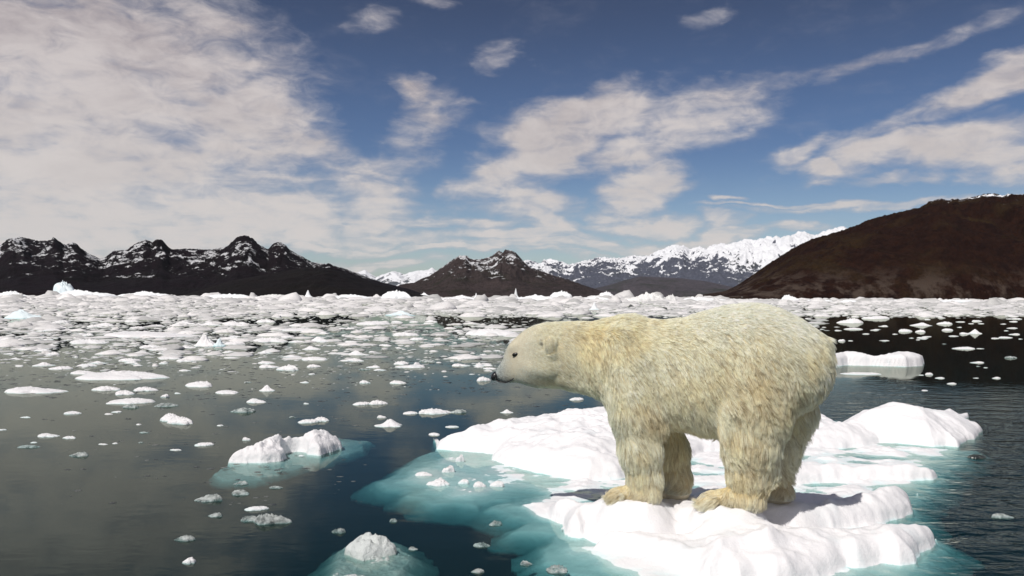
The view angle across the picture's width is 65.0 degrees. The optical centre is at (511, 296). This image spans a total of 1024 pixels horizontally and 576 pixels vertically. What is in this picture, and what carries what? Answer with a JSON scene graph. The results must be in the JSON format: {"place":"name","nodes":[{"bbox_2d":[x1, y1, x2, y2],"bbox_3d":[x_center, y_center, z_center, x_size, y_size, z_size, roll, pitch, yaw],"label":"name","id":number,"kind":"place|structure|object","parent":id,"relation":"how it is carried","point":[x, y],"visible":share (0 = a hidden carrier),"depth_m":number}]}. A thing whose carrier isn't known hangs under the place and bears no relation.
{"place":"outdoors","nodes":[
{"label":"outdoors","id":0,"kind":"place"},
{"bbox_2d":[0,235,422,295],"bbox_3d":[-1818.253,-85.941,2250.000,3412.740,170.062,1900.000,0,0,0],"label":"mountain","id":1,"kind":"structure","parent":0,"point":[28,266],"depth_m":1757.20},
{"bbox_2d":[181,267,425,296],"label":"hill","id":2,"kind":"structure","parent":0,"point":[317,282],"depth_m":989.30},
{"bbox_2d":[358,268,435,285],"bbox_3d":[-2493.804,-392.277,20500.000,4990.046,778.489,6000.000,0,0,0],"label":"mountain","id":3,"kind":"structure","parent":0,"point":[395,278],"depth_m":19995.24},
{"bbox_2d":[399,249,604,296],"bbox_3d":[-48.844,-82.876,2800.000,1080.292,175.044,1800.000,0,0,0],"label":"mountain","id":4,"kind":"structure","parent":0,"point":[506,272],"depth_m":2317.21},
{"bbox_2d":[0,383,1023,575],"bbox_3d":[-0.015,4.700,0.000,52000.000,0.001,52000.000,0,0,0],"label":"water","id":5,"kind":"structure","parent":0,"point":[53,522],"depth_m":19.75},
{"bbox_2d":[0,297,1023,542],"bbox_3d":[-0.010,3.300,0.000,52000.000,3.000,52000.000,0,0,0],"label":"water","id":6,"kind":"structure","parent":0,"point":[948,359],"depth_m":21.84},
{"bbox_2d":[0,291,26,295],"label":"iceberg","id":7,"kind":"object","parent":6,"relation":"on","point":[9,293],"visible":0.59,"depth_m":689.39},
{"bbox_2d":[4,309,41,318],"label":"ice chunk","id":8,"kind":"object","parent":6,"relation":"on","point":[20,314],"visible":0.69,"depth_m":60.80},
{"bbox_2d":[17,445,39,448],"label":"ice chunk","id":9,"kind":"object","parent":6,"relation":"on","point":[27,446],"visible":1,"depth_m":9.48},
{"bbox_2d":[5,386,66,393],"bbox_3d":[-8.842,1.747,14.961,1.120,0.153,0.574,0,0,-3],"label":"ice floe","id":10,"kind":"object","parent":6,"relation":"on","point":[21,390],"visible":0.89,"depth_m":14.80},
{"bbox_2d":[37,433,59,437],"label":"ice floe","id":11,"kind":"object","parent":6,"relation":"on","point":[45,435],"visible":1,"depth_m":10.20},
{"bbox_2d":[49,366,72,369],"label":"ice floe","id":12,"kind":"object","parent":6,"relation":"on","point":[60,367],"visible":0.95,"depth_m":19.51},
{"bbox_2d":[52,320,69,322],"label":"ice floe","id":13,"kind":"object","parent":6,"relation":"on","point":[62,321],"visible":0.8,"depth_m":52.17},
{"bbox_2d":[64,411,81,414],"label":"ice floe","id":14,"kind":"object","parent":6,"relation":"on","point":[72,413],"visible":1,"depth_m":12.16},
{"bbox_2d":[69,452,87,457],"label":"ice chunk","id":15,"kind":"object","parent":6,"relation":"on","point":[81,455],"visible":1,"depth_m":8.99},
{"bbox_2d":[43,280,116,296],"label":"iceberg","id":16,"kind":"object","parent":6,"relation":"on","point":[63,287],"visible":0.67,"depth_m":669.27},
{"bbox_2d":[70,370,95,373],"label":"ice floe","id":17,"kind":"object","parent":6,"relation":"on","point":[80,372],"visible":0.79,"depth_m":18.37},
{"bbox_2d":[75,363,96,366],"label":"ice chunk","id":18,"kind":"object","parent":6,"relation":"on","point":[86,365],"visible":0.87,"depth_m":20.30},
{"bbox_2d":[70,339,108,343],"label":"ice chunk","id":19,"kind":"object","parent":6,"relation":"on","point":[87,341],"visible":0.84,"depth_m":29.96},
{"bbox_2d":[95,323,113,325],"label":"ice chunk","id":20,"kind":"object","parent":6,"relation":"on","point":[105,324],"visible":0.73,"depth_m":46.98},
{"bbox_2d":[92,385,119,390],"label":"ice chunk","id":21,"kind":"object","parent":6,"relation":"on","point":[104,388],"visible":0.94,"depth_m":15.22},
{"bbox_2d":[75,370,169,379],"bbox_3d":[-8.460,1.735,17.522,2.011,0.230,0.999,0,0,3],"label":"ice floe","id":22,"kind":"object","parent":6,"relation":"on","point":[122,375],"visible":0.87,"depth_m":17.34},
{"bbox_2d":[115,390,134,396],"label":"ice chunk","id":23,"kind":"object","parent":6,"relation":"on","point":[124,392],"visible":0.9,"depth_m":14.56},
{"bbox_2d":[118,358,140,361],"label":"ice floe","id":24,"kind":"object","parent":6,"relation":"on","point":[126,359],"visible":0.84,"depth_m":21.87},
{"bbox_2d":[106,398,154,404],"bbox_3d":[-6.397,1.761,13.472,0.758,0.114,0.387,0,0,-5],"label":"ice floe","id":25,"kind":"object","parent":6,"relation":"on","point":[132,401],"visible":0.99,"depth_m":13.40},
{"bbox_2d":[123,404,138,408],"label":"ice chunk","id":26,"kind":"object","parent":6,"relation":"on","point":[133,406],"visible":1,"depth_m":12.86},
{"bbox_2d":[118,291,167,295],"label":"iceberg","id":27,"kind":"object","parent":6,"relation":"on","point":[147,293],"visible":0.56,"depth_m":736.15},
{"bbox_2d":[133,386,157,390],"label":"ice chunk","id":28,"kind":"object","parent":6,"relation":"on","point":[145,388],"visible":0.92,"depth_m":15.15},
{"bbox_2d":[139,345,158,347],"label":"ice chunk","id":29,"kind":"object","parent":6,"relation":"on","point":[152,346],"visible":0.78,"depth_m":27.62},
{"bbox_2d":[104,331,199,337],"bbox_3d":[-15.865,1.692,35.578,4.273,0.349,2.649,0,0,4],"label":"ice floe","id":30,"kind":"object","parent":6,"relation":"on","point":[138,334],"visible":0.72,"depth_m":34.84},
{"bbox_2d":[154,403,178,407],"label":"ice chunk","id":31,"kind":"object","parent":6,"relation":"on","point":[164,405],"visible":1,"depth_m":13.07},
{"bbox_2d":[158,356,180,359],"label":"ice chunk","id":32,"kind":"object","parent":6,"relation":"on","point":[163,358],"visible":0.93,"depth_m":22.74},
{"bbox_2d":[160,413,180,423],"bbox_3d":[-4.876,1.758,11.562,0.380,0.163,0.236,0,0,2],"label":"ice chunk","id":33,"kind":"object","parent":6,"relation":"on","point":[165,418],"visible":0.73,"depth_m":11.54},
{"bbox_2d":[167,416,192,426],"bbox_3d":[-4.679,1.761,11.335,0.402,0.147,0.249,0,0,1],"label":"ice chunk","id":34,"kind":"object","parent":6,"relation":"on","point":[182,421],"visible":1,"depth_m":11.28},
{"bbox_2d":[178,535,194,542],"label":"ice chunk","id":35,"kind":"object","parent":6,"relation":"on","point":[186,538],"visible":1,"depth_m":5.91},
{"bbox_2d":[182,557,196,564],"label":"ice chunk","id":36,"kind":"object","parent":6,"relation":"on","point":[190,561],"visible":1,"depth_m":5.41},
{"bbox_2d":[185,381,211,386],"bbox_3d":[-6.231,1.755,15.971,0.607,0.152,0.377,0,0,5],"label":"ice floe","id":37,"kind":"object","parent":6,"relation":"on","point":[200,384],"visible":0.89,"depth_m":15.90},
{"bbox_2d":[194,334,213,346],"bbox_3d":[-10.895,1.659,28.565,0.827,0.644,0.512,0,0,3],"label":"ice chunk","id":38,"kind":"object","parent":6,"relation":"on","point":[204,340],"visible":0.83,"depth_m":28.47},
{"bbox_2d":[194,442,213,446],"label":"ice chunk","id":39,"kind":"object","parent":6,"relation":"on","point":[204,444],"visible":1,"depth_m":9.63},
{"bbox_2d":[194,494,222,503],"bbox_3d":[-2.669,1.778,7.071,0.227,0.082,0.146,0,0,-30],"label":"ice chunk","id":40,"kind":"object","parent":6,"relation":"on","point":[214,498],"visible":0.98,"depth_m":7.06},
{"bbox_2d":[208,512,221,517],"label":"ice chunk","id":41,"kind":"object","parent":6,"relation":"on","point":[214,515],"visible":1,"depth_m":6.55},
{"bbox_2d":[213,338,225,346],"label":"ice chunk","id":42,"kind":"object","parent":6,"relation":"on","point":[219,343],"visible":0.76,"depth_m":28.40},
{"bbox_2d":[216,390,237,394],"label":"ice floe","id":43,"kind":"object","parent":6,"relation":"on","point":[226,392],"visible":1,"depth_m":14.77},
{"bbox_2d":[209,293,245,297],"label":"iceberg","id":44,"kind":"object","parent":6,"relation":"on","point":[229,295],"visible":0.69,"depth_m":527.26},
{"bbox_2d":[224,341,244,344],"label":"ice floe","id":45,"kind":"object","parent":6,"relation":"on","point":[234,343],"visible":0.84,"depth_m":29.58},
{"bbox_2d":[233,481,247,485],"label":"ice chunk","id":46,"kind":"object","parent":6,"relation":"on","point":[244,483],"visible":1,"depth_m":7.66},
{"bbox_2d":[232,489,249,496],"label":"ice chunk","id":47,"kind":"object","parent":6,"relation":"on","point":[240,493],"visible":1,"depth_m":7.27},
{"bbox_2d":[230,407,255,413],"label":"ice chunk","id":48,"kind":"object","parent":6,"relation":"on","point":[239,411],"visible":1,"depth_m":12.43},
{"bbox_2d":[241,516,255,522],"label":"ice chunk","id":49,"kind":"object","parent":6,"relation":"on","point":[247,520],"visible":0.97,"depth_m":6.44},
{"bbox_2d":[244,506,268,511],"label":"ice chunk","id":50,"kind":"object","parent":6,"relation":"on","point":[256,509],"visible":1,"depth_m":6.75},
{"bbox_2d":[246,398,266,403],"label":"ice chunk","id":51,"kind":"object","parent":6,"relation":"on","point":[254,401],"visible":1,"depth_m":13.53},
{"bbox_2d":[258,319,274,322],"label":"ice chunk","id":52,"kind":"object","parent":6,"relation":"on","point":[264,320],"visible":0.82,"depth_m":54.33},
{"bbox_2d":[259,385,274,393],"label":"ice chunk","id":53,"kind":"object","parent":6,"relation":"on","point":[266,389],"visible":1,"depth_m":15.17},
{"bbox_2d":[255,294,280,297],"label":"iceberg","id":54,"kind":"object","parent":6,"relation":"on","point":[274,295],"visible":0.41,"depth_m":506.74},
{"bbox_2d":[259,364,278,367],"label":"ice floe","id":55,"kind":"object","parent":6,"relation":"on","point":[267,366],"visible":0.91,"depth_m":20.10},
{"bbox_2d":[253,337,287,341],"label":"ice chunk","id":56,"kind":"object","parent":6,"relation":"on","point":[269,339],"visible":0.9,"depth_m":31.38},
{"bbox_2d":[253,513,291,526],"bbox_3d":[-1.907,1.776,6.404,0.319,0.108,0.175,0,0,2],"label":"ice chunk","id":57,"kind":"object","parent":6,"relation":"on","point":[261,520],"visible":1,"depth_m":6.36},
{"bbox_2d":[276,364,297,370],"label":"ice chunk","id":58,"kind":"object","parent":6,"relation":"on","point":[288,367],"visible":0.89,"depth_m":19.43},
{"bbox_2d":[209,429,375,490],"bbox_3d":[-2.427,1.731,9.169,1.147,0.382,2.597,0,0,15],"label":"ice floe","id":59,"kind":"object","parent":6,"relation":"on","point":[266,457],"visible":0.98,"depth_m":8.76},
{"bbox_2d":[0,328,586,504],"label":"ice slush","id":60,"kind":"object","parent":6,"relation":"on","point":[412,330],"visible":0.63,"depth_m":19.30},
{"bbox_2d":[280,328,320,330],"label":"ice floe","id":61,"kind":"object","parent":6,"relation":"on","point":[296,329],"visible":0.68,"depth_m":41.42},
{"bbox_2d":[298,419,318,424],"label":"ice chunk","id":62,"kind":"object","parent":6,"relation":"on","point":[309,421],"visible":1,"depth_m":11.39},
{"bbox_2d":[302,346,319,349],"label":"ice chunk","id":63,"kind":"object","parent":6,"relation":"on","point":[311,348],"visible":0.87,"depth_m":26.95},
{"bbox_2d":[302,357,326,360],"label":"ice floe","id":64,"kind":"object","parent":6,"relation":"on","point":[313,358],"visible":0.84,"depth_m":22.54},
{"bbox_2d":[311,337,328,341],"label":"ice chunk","id":65,"kind":"object","parent":6,"relation":"on","point":[318,339],"visible":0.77,"depth_m":31.66},
{"bbox_2d":[315,416,328,422],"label":"ice chunk","id":66,"kind":"object","parent":6,"relation":"on","point":[321,419],"visible":0.94,"depth_m":11.54},
{"bbox_2d":[332,528,345,533],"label":"ice chunk","id":67,"kind":"object","parent":6,"relation":"on","point":[340,530],"visible":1,"depth_m":6.11},
{"bbox_2d":[340,358,362,361],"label":"ice chunk","id":68,"kind":"object","parent":6,"relation":"on","point":[354,359],"visible":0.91,"depth_m":22.20},
{"bbox_2d":[335,294,370,298],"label":"iceberg","id":69,"kind":"object","parent":6,"relation":"on","point":[350,295],"visible":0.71,"depth_m":552.01},
{"bbox_2d":[348,350,368,354],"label":"ice chunk","id":70,"kind":"object","parent":6,"relation":"on","point":[355,352],"visible":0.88,"depth_m":24.59},
{"bbox_2d":[353,402,368,405],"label":"ice chunk","id":71,"kind":"object","parent":6,"relation":"on","point":[361,404],"visible":1,"depth_m":13.29},
{"bbox_2d":[356,321,389,324],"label":"ice floe","id":72,"kind":"object","parent":6,"relation":"on","point":[373,323],"visible":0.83,"depth_m":50.81},
{"bbox_2d":[308,532,439,575],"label":"ice block","id":73,"kind":"object","parent":6,"relation":"on","point":[368,554],"depth_m":5.51},
{"bbox_2d":[369,400,387,405],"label":"ice chunk","id":74,"kind":"object","parent":6,"relation":"on","point":[377,403],"visible":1,"depth_m":13.36},
{"bbox_2d":[374,419,402,429],"bbox_3d":[-1.721,1.771,11.161,0.396,0.144,0.245,0,0,-2],"label":"ice chunk","id":75,"kind":"object","parent":6,"relation":"on","point":[391,424],"visible":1,"depth_m":11.09},
{"bbox_2d":[381,290,411,298],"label":"iceberg","id":76,"kind":"object","parent":6,"relation":"on","point":[396,294],"visible":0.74,"depth_m":408.11},
{"bbox_2d":[390,380,405,383],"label":"ice floe","id":77,"kind":"object","parent":6,"relation":"on","point":[396,382],"visible":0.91,"depth_m":16.53},
{"bbox_2d":[387,310,414,315],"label":"ice chunk","id":78,"kind":"object","parent":6,"relation":"on","point":[400,313],"visible":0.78,"depth_m":74.57},
{"bbox_2d":[394,361,407,364],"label":"ice chunk","id":79,"kind":"object","parent":6,"relation":"on","point":[400,363],"visible":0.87,"depth_m":21.18},
{"bbox_2d":[393,332,419,335],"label":"ice chunk","id":80,"kind":"object","parent":6,"relation":"on","point":[404,334],"visible":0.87,"depth_m":36.58},
{"bbox_2d":[395,364,424,367],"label":"ice floe","id":81,"kind":"object","parent":6,"relation":"on","point":[414,366],"visible":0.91,"depth_m":20.25},
{"bbox_2d":[403,411,417,414],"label":"ice floe","id":82,"kind":"object","parent":6,"relation":"on","point":[410,413],"visible":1,"depth_m":12.28},
{"bbox_2d":[415,472,432,476],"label":"ice chunk","id":83,"kind":"object","parent":6,"relation":"on","point":[421,474],"visible":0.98,"depth_m":8.06},
{"bbox_2d":[418,408,450,415],"bbox_3d":[-1.182,1.775,12.409,0.487,0.125,0.351,0,0,19],"label":"ice chunk","id":84,"kind":"object","parent":6,"relation":"on","point":[433,412],"visible":1,"depth_m":12.31},
{"bbox_2d":[426,477,449,486],"bbox_3d":[-0.704,1.780,7.667,0.202,0.107,0.135,0,0,-29],"label":"ice chunk","id":85,"kind":"object","parent":6,"relation":"on","point":[440,482],"visible":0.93,"depth_m":7.65},
{"bbox_2d":[442,465,454,472],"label":"ice chunk","id":86,"kind":"object","parent":6,"relation":"on","point":[449,469],"visible":0.91,"depth_m":8.23},
{"bbox_2d":[442,295,474,299],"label":"iceberg","id":87,"kind":"object","parent":6,"relation":"on","point":[460,297],"visible":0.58,"depth_m":375.12},
{"bbox_2d":[450,409,466,413],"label":"ice chunk","id":88,"kind":"object","parent":6,"relation":"on","point":[457,411],"visible":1,"depth_m":12.43},
{"bbox_2d":[455,454,463,461],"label":"ice chunk","id":89,"kind":"object","parent":6,"relation":"on","point":[460,458],"visible":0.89,"depth_m":8.75},
{"bbox_2d":[458,479,468,484],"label":"ice chunk","id":90,"kind":"object","parent":6,"relation":"on","point":[464,482],"visible":1,"depth_m":7.71},
{"bbox_2d":[471,568,483,573],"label":"ice chunk","id":91,"kind":"object","parent":6,"relation":"on","point":[478,571],"visible":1,"depth_m":5.24},
{"bbox_2d":[473,481,485,487],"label":"ice chunk","id":92,"kind":"object","parent":6,"relation":"on","point":[479,484],"visible":0.94,"depth_m":7.59},
{"bbox_2d":[473,543,489,547],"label":"ice chunk","id":93,"kind":"object","parent":6,"relation":"on","point":[477,545],"visible":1,"depth_m":5.79},
{"bbox_2d":[477,376,490,380],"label":"ice chunk","id":94,"kind":"object","parent":6,"relation":"on","point":[483,379],"visible":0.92,"depth_m":17.10},
{"bbox_2d":[465,328,515,335],"bbox_3d":[-0.971,1.714,37.362,2.477,0.495,1.536,0,0,-1],"label":"ice floe","id":95,"kind":"object","parent":6,"relation":"on","point":[479,332],"visible":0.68,"depth_m":37.12},
{"bbox_2d":[489,520,501,526],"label":"ice chunk","id":96,"kind":"object","parent":6,"relation":"on","point":[493,524],"visible":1,"depth_m":6.34},
{"bbox_2d":[490,481,504,487],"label":"ice chunk","id":97,"kind":"object","parent":6,"relation":"on","point":[497,484],"visible":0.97,"depth_m":7.61},
{"bbox_2d":[0,290,1023,389],"bbox_3d":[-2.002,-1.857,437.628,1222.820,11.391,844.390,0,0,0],"label":"brash ice","id":98,"kind":"structure","parent":6,"relation":"on","point":[101,305],"depth_m":93.53},
{"bbox_2d":[520,561,532,566],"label":"ice chunk","id":99,"kind":"object","parent":6,"relation":"on","point":[526,563],"visible":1,"depth_m":5.40},
{"bbox_2d":[517,294,552,299],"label":"iceberg","id":100,"kind":"object","parent":6,"relation":"on","point":[537,297],"visible":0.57,"depth_m":400.61},
{"bbox_2d":[546,564,567,574],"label":"ice chunk","id":101,"kind":"object","parent":6,"relation":"on","point":[562,571],"visible":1,"depth_m":5.25},
{"bbox_2d":[550,290,571,297],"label":"iceberg","id":102,"kind":"object","parent":6,"relation":"on","point":[564,294],"visible":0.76,"depth_m":1091.07},
{"bbox_2d":[570,397,583,400],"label":"ice chunk","id":103,"kind":"object","parent":6,"relation":"on","point":[577,399],"visible":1,"depth_m":13.98},
{"bbox_2d":[585,296,607,299],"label":"iceberg","id":104,"kind":"object","parent":6,"relation":"on","point":[593,297],"visible":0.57,"depth_m":495.70},
{"bbox_2d":[625,292,663,301],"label":"iceberg","id":105,"kind":"object","parent":6,"relation":"on","point":[647,296],"visible":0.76,"depth_m":296.86},
{"bbox_2d":[666,294,677,300],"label":"iceberg","id":106,"kind":"object","parent":6,"relation":"on","point":[671,297],"visible":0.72,"depth_m":318.12},
{"bbox_2d":[350,402,995,575],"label":"ice floe","id":107,"kind":"object","parent":6,"relation":"on","point":[839,515],"visible":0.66,"depth_m":7.01},
{"bbox_2d":[491,302,837,513],"bbox_3d":[1.107,0.852,6.263,2.635,1.600,0.836,0,0,13],"label":"polar bear","id":108,"kind":"object","parent":107,"relation":"on","point":[748,386],"visible":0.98,"depth_m":5.95},
{"bbox_2d":[683,297,724,300],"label":"iceberg","id":109,"kind":"object","parent":6,"relation":"on","point":[701,298],"visible":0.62,"depth_m":402.01},
{"bbox_2d":[781,295,798,299],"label":"iceberg","id":110,"kind":"object","parent":6,"relation":"on","point":[788,297],"visible":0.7,"depth_m":371.17},
{"bbox_2d":[837,318,862,322],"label":"ice chunk","id":111,"kind":"object","parent":6,"relation":"on","point":[852,320],"visible":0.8,"depth_m":56.94},
{"bbox_2d":[840,372,880,374],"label":"ice floe","id":112,"kind":"object","parent":6,"relation":"on","point":[860,373],"visible":0.94,"depth_m":18.79},
{"bbox_2d":[861,316,889,318],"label":"ice floe","id":113,"kind":"object","parent":6,"relation":"on","point":[878,317],"visible":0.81,"depth_m":68.54},
{"bbox_2d":[836,351,923,366],"bbox_3d":[9.626,1.727,21.388,2.326,0.527,3.832,0,0,37],"label":"ice floe","id":114,"kind":"object","parent":6,"relation":"on","point":[897,359],"visible":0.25,"depth_m":21.22},
{"bbox_2d":[910,323,931,325],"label":"ice chunk","id":115,"kind":"object","parent":6,"relation":"on","point":[921,324],"visible":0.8,"depth_m":51.86},
{"bbox_2d":[940,299,970,301],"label":"iceberg","id":116,"kind":"object","parent":6,"relation":"on","point":[955,300],"visible":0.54,"depth_m":330.09},
{"bbox_2d":[967,454,986,459],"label":"ice chunk","id":117,"kind":"object","parent":6,"relation":"on","point":[975,456],"visible":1,"depth_m":9.04},
{"bbox_2d":[991,513,1013,519],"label":"ice chunk","id":118,"kind":"object","parent":6,"relation":"on","point":[1000,516],"visible":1,"depth_m":6.59},
{"bbox_2d":[0,0,1023,276],"label":"sky","id":119,"kind":"structure","parent":0,"point":[377,137]},
{"bbox_2d":[594,276,732,296],"bbox_3d":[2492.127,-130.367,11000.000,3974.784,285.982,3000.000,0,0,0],"label":"hill","id":120,"kind":"structure","parent":0,"point":[664,286],"depth_m":10054.36},
{"bbox_2d":[524,226,846,287],"bbox_3d":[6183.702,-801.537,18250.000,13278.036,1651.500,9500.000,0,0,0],"label":"mountain","id":121,"kind":"structure","parent":0,"point":[733,264],"depth_m":16312.55},
{"bbox_2d":[694,193,1023,299],"bbox_3d":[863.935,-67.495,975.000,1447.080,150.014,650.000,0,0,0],"label":"hill","id":122,"kind":"structure","parent":0,"point":[968,248],"depth_m":707.53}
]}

